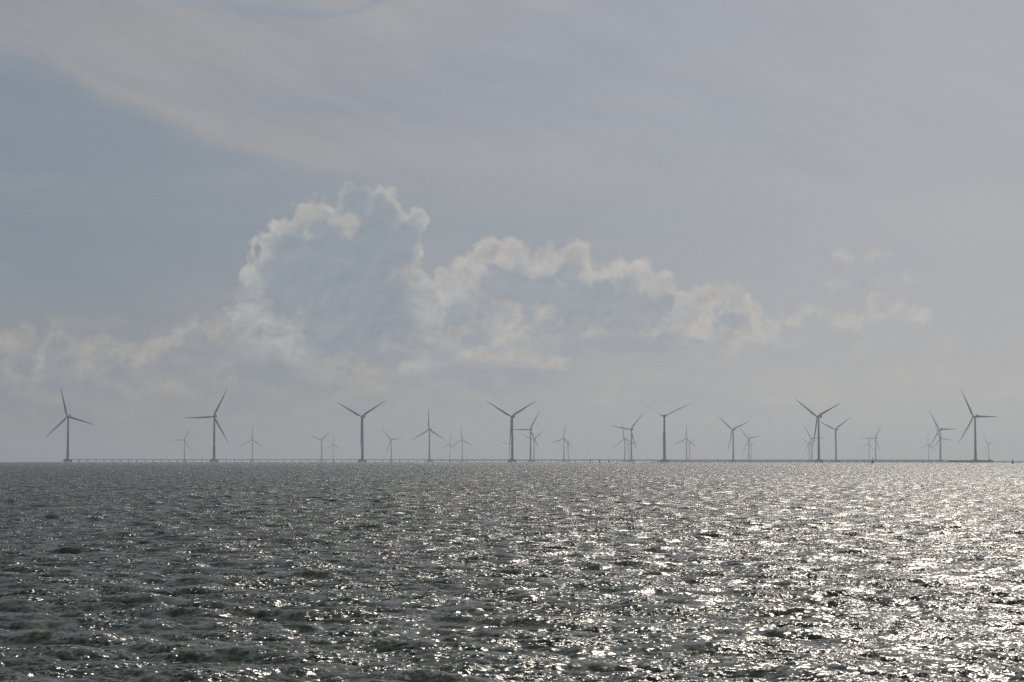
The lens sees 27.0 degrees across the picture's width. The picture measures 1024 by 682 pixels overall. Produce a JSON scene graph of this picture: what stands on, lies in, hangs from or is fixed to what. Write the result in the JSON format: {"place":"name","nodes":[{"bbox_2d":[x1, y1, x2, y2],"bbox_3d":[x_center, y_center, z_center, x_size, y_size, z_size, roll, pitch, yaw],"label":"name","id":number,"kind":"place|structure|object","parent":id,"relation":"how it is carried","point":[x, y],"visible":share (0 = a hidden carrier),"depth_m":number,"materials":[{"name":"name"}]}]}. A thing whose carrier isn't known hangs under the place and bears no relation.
{"place":"outdoors","nodes":[
{"label":"outdoors","id":0,"kind":"place"},
{"bbox_2d":[0,462,1023,681],"bbox_3d":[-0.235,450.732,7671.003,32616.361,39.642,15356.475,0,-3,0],"label":"sea water","id":1,"kind":"structure","parent":0,"point":[507,572],"depth_m":65.66,"materials":[{"name":"grey liquid"}]},
{"bbox_2d":[46,387,93,461],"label":"wind turbine","id":2,"kind":"object","parent":1,"relation":"in","point":[67,459],"visible":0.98,"depth_m":3631.79,"materials":[{"name":"metal"}]},
{"bbox_2d":[71,459,203,461],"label":"walkway","id":3,"kind":"structure","parent":1,"relation":"in","point":[136,460],"depth_m":3629.69,"materials":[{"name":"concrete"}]},
{"bbox_2d":[183,428,190,460],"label":"wind turbine","id":4,"kind":"object","parent":1,"relation":"in","point":[184,445],"visible":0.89,"depth_m":7471.98,"materials":[{"name":"metal"}]},
{"bbox_2d":[187,390,227,461],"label":"wind turbine","id":5,"kind":"object","parent":1,"relation":"in","point":[214,416],"visible":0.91,"depth_m":3626.51,"materials":[{"name":"metal"}]},
{"bbox_2d":[241,428,260,460],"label":"wind turbine","id":6,"kind":"object","parent":1,"relation":"in","point":[252,444],"visible":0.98,"depth_m":7464.83,"materials":[{"name":"metal"}]},
{"bbox_2d":[311,431,331,460],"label":"wind turbine","id":7,"kind":"object","parent":1,"relation":"in","point":[321,444],"visible":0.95,"depth_m":7453.49,"materials":[{"name":"metal"}]},
{"bbox_2d":[337,400,385,462],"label":"wind turbine","id":8,"kind":"object","parent":1,"relation":"in","point":[362,442],"visible":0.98,"depth_m":3620.71,"materials":[{"name":"metal"}]},
{"bbox_2d":[383,430,403,461],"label":"wind turbine","id":9,"kind":"object","parent":1,"relation":"in","point":[391,444],"visible":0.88,"depth_m":7443.95,"materials":[{"name":"metal"}]},
{"bbox_2d":[412,408,444,461],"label":"wind turbine","id":10,"kind":"object","parent":1,"relation":"in","point":[429,459],"visible":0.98,"depth_m":5082.33,"materials":[{"name":"metal"}]},
{"bbox_2d":[366,459,508,462],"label":"walkway","id":11,"kind":"structure","parent":1,"relation":"in","point":[434,459],"depth_m":3617.89,"materials":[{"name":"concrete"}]},
{"bbox_2d":[441,436,456,461],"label":"wind turbine","id":12,"kind":"object","parent":1,"relation":"in","point":[452,446],"visible":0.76,"depth_m":9254.22,"materials":[{"name":"metal"}]},
{"bbox_2d":[451,427,470,461],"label":"wind turbine","id":13,"kind":"object","parent":1,"relation":"in","point":[462,444],"visible":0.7,"depth_m":7434.62,"materials":[{"name":"metal"}]},
{"bbox_2d":[442,460,526,460],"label":"walkway","id":14,"kind":"structure","parent":1,"relation":"in","point":[480,460],"depth_m":5076.68,"materials":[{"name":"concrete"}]},
{"bbox_2d":[487,401,533,462],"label":"wind turbine","id":15,"kind":"object","parent":1,"relation":"in","point":[512,459],"visible":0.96,"depth_m":3614.35,"materials":[{"name":"metal"}]},
{"bbox_2d":[513,411,539,461],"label":"wind turbine","id":16,"kind":"object","parent":1,"relation":"in","point":[530,459],"visible":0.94,"depth_m":5072.32,"materials":[{"name":"metal"}]},
{"bbox_2d":[522,432,541,461],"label":"wind turbine","id":17,"kind":"object","parent":1,"relation":"in","point":[534,446],"visible":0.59,"depth_m":7315.95,"materials":[{"name":"metal"}]},
{"bbox_2d":[550,425,573,461],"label":"wind turbine","id":18,"kind":"object","parent":1,"relation":"in","point":[563,444],"visible":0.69,"depth_m":7054.69,"materials":[{"name":"metal"}]},
{"bbox_2d":[524,459,660,462],"bbox_3d":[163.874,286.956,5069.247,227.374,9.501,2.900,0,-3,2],"label":"walkway","id":19,"kind":"structure","parent":1,"relation":"in","point":[580,460],"depth_m":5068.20,"materials":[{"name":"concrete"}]},
{"bbox_2d":[614,424,632,461],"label":"wind turbine","id":20,"kind":"object","parent":1,"relation":"in","point":[624,439],"visible":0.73,"depth_m":7045.42,"materials":[{"name":"metal"}]},
{"bbox_2d":[610,412,643,461],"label":"wind turbine","id":21,"kind":"object","parent":1,"relation":"in","point":[631,460],"visible":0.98,"depth_m":5063.39,"materials":[{"name":"metal"}]},
{"bbox_2d":[641,401,688,462],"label":"wind turbine","id":22,"kind":"object","parent":1,"relation":"in","point":[664,447],"visible":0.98,"depth_m":3607.88,"materials":[{"name":"metal"}]},
{"bbox_2d":[635,460,730,461],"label":"walkway","id":23,"kind":"structure","parent":1,"relation":"in","point":[686,460],"depth_m":5058.26,"materials":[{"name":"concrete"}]},
{"bbox_2d":[674,426,694,458],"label":"wind turbine","id":24,"kind":"object","parent":1,"relation":"in","point":[686,442],"visible":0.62,"depth_m":7034.15,"materials":[{"name":"metal"}]},
{"bbox_2d":[679,436,696,458],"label":"wind turbine","id":25,"kind":"object","parent":1,"relation":"in","point":[689,446],"visible":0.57,"depth_m":9062.87,"materials":[{"name":"metal"}]},
{"bbox_2d":[717,415,746,461],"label":"wind turbine","id":26,"kind":"object","parent":1,"relation":"in","point":[734,428],"visible":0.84,"depth_m":5055.63,"materials":[{"name":"metal"}]},
{"bbox_2d":[668,459,813,462],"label":"walkway","id":27,"kind":"structure","parent":1,"relation":"in","point":[722,459],"depth_m":3604.75,"materials":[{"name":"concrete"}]},
{"bbox_2d":[741,430,761,458],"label":"wind turbine","id":28,"kind":"object","parent":1,"relation":"in","point":[748,443],"visible":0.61,"depth_m":7022.05,"materials":[{"name":"metal"}]},
{"bbox_2d":[736,460,832,461],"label":"walkway","id":29,"kind":"structure","parent":1,"relation":"in","point":[780,460],"depth_m":5049.91,"materials":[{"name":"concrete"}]},
{"bbox_2d":[803,426,817,459],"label":"wind turbine","id":30,"kind":"object","parent":1,"relation":"in","point":[811,444],"visible":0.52,"depth_m":6973.13,"materials":[{"name":"metal"}]},
{"bbox_2d":[797,400,838,462],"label":"wind turbine","id":31,"kind":"object","parent":1,"relation":"in","point":[817,417],"visible":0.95,"depth_m":3600.97,"materials":[{"name":"metal"}]},
{"bbox_2d":[819,417,850,461],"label":"wind turbine","id":32,"kind":"object","parent":1,"relation":"in","point":[835,429],"visible":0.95,"depth_m":5044.30,"materials":[{"name":"metal"}]},
{"bbox_2d":[653,461,1023,461],"bbox_3d":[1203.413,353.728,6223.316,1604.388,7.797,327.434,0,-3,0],"label":"breakwater","id":33,"kind":"object","parent":1,"relation":"in","point":[823,461],"visible":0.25,"depth_m":6323.07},
{"bbox_2d":[864,428,879,458],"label":"wind turbine","id":34,"kind":"object","parent":1,"relation":"in","point":[875,438],"visible":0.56,"depth_m":6884.79,"materials":[{"name":"metal"}]},
{"bbox_2d":[825,459,947,462],"bbox_3d":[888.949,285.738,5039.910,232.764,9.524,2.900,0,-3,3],"label":"walkway","id":35,"kind":"structure","parent":1,"relation":"in","point":[887,460],"depth_m":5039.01,"materials":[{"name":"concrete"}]},
{"bbox_2d":[928,412,950,462],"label":"wind turbine","id":36,"kind":"object","parent":1,"relation":"in","point":[941,461],"visible":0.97,"depth_m":5035.41,"materials":[{"name":"metal"}]},
{"bbox_2d":[931,425,952,459],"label":"wind turbine","id":37,"kind":"object","parent":1,"relation":"in","point":[939,439],"visible":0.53,"depth_m":6947.72,"materials":[{"name":"metal"}]},
{"bbox_2d":[948,459,992,462],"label":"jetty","id":38,"kind":"object","parent":1,"relation":"in","point":[970,461],"visible":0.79,"depth_m":3582.95,"materials":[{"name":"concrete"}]},
{"bbox_2d":[958,390,995,462],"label":"wind turbine","id":39,"kind":"object","parent":1,"relation":"in","point":[975,445],"visible":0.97,"depth_m":3594.61,"materials":[{"name":"metal"}]},
{"bbox_2d":[982,435,995,458],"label":"wind turbine","id":40,"kind":"object","parent":1,"relation":"in","point":[988,447],"visible":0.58,"depth_m":8842.57,"materials":[{"name":"metal"}]},
{"bbox_2d":[0,0,1023,461],"label":"sky","id":41,"kind":"structure","parent":0,"point":[586,212],"materials":[{"name":"grey"}]}
]}

